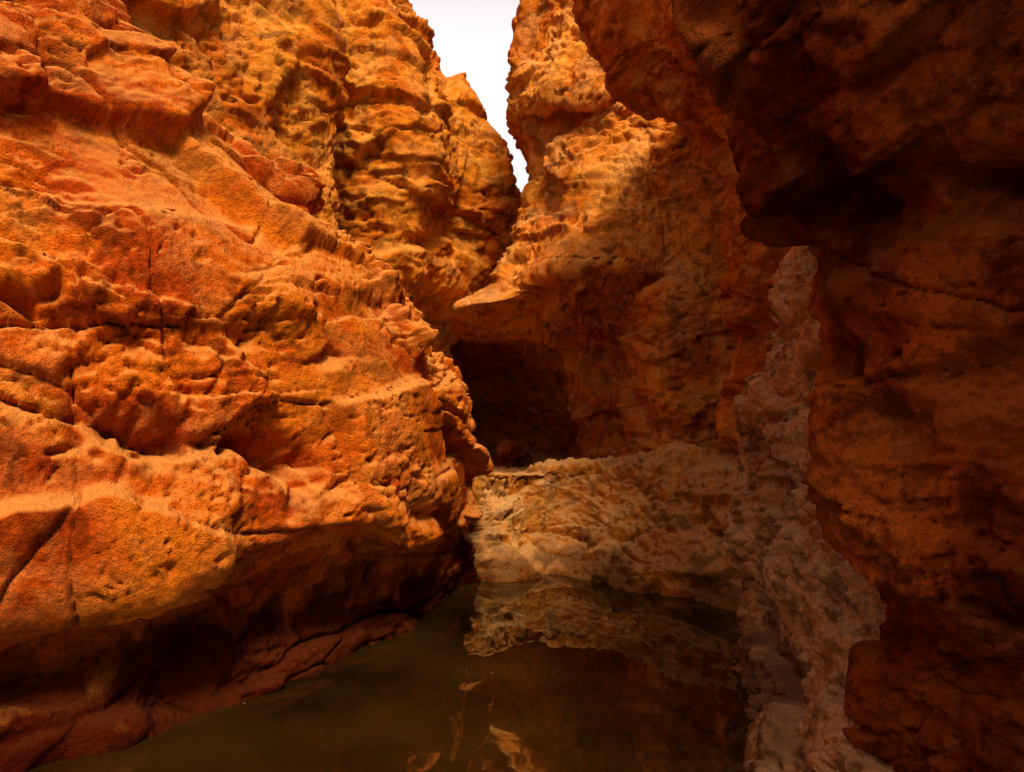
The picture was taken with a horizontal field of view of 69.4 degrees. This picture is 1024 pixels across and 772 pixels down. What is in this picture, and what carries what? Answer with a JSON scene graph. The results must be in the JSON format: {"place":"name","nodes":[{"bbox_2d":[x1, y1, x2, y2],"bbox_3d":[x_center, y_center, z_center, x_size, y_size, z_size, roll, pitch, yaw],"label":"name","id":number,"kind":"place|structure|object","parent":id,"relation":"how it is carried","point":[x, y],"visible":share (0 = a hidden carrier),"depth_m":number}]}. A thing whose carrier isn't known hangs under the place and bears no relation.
{"place":"outdoors","nodes":[
{"label":"outdoors","id":0,"kind":"place"},
{"bbox_2d":[120,0,520,380],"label":"canyon wall","id":1,"kind":"structure","parent":0,"point":[371,115],"depth_m":9.13},
{"bbox_2d":[27,574,752,771],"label":"pool water","id":2,"kind":"structure","parent":0,"point":[553,673],"depth_m":3.52},
{"bbox_2d":[722,246,895,771],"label":"rock outcrop","id":3,"kind":"object","parent":2,"relation":"in","point":[811,610],"visible":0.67,"depth_m":3.50},
{"bbox_2d":[409,0,528,192],"label":"sky","id":4,"kind":"structure","parent":0,"point":[474,38]},
{"bbox_2d":[450,0,737,459],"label":"canyon wall","id":5,"kind":"structure","parent":0,"point":[586,322],"depth_m":8.56},
{"bbox_2d":[465,441,741,610],"bbox_3d":[0.259,1.149,9.425,4.517,1.508,10.155,0,0,0],"label":"rock ledge","id":6,"kind":"object","parent":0,"point":[640,522],"visible":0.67,"depth_m":5.94},
{"bbox_2d":[493,438,531,467],"bbox_3d":[-0.004,1.054,10.622,0.534,0.602,0.608,0,0,-22],"label":"boulder","id":7,"kind":"object","parent":6,"relation":"on","point":[511,452],"visible":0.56,"depth_m":10.41},
{"bbox_2d":[571,0,791,454],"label":"canyon wall","id":8,"kind":"structure","parent":0,"point":[638,51],"depth_m":5.69},
{"bbox_2d":[671,0,1023,771],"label":"canyon wall","id":9,"kind":"structure","parent":0,"point":[877,148],"depth_m":2.11},
{"label":"ground","id":10,"kind":"structure","parent":0,"visible":0},
{"bbox_2d":[0,0,493,771],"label":"canyon wall","id":11,"kind":"structure","parent":10,"relation":"on","point":[244,454],"depth_m":3.37},
{"bbox_2d":[241,155,325,214],"bbox_3d":[-1.653,-1.241,4.827,0.733,0.516,0.851,0,0,40],"label":"boulder","id":12,"kind":"object","parent":11,"relation":"on","point":[288,181],"visible":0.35,"depth_m":4.66},
{"bbox_2d":[355,241,371,253],"bbox_3d":[-1.262,-0.865,5.043,0.634,0.329,0.529,0,0,-32],"label":"boulder","id":13,"kind":"object","parent":11,"relation":"on","point":[368,246],"visible":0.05,"depth_m":5.13}
]}

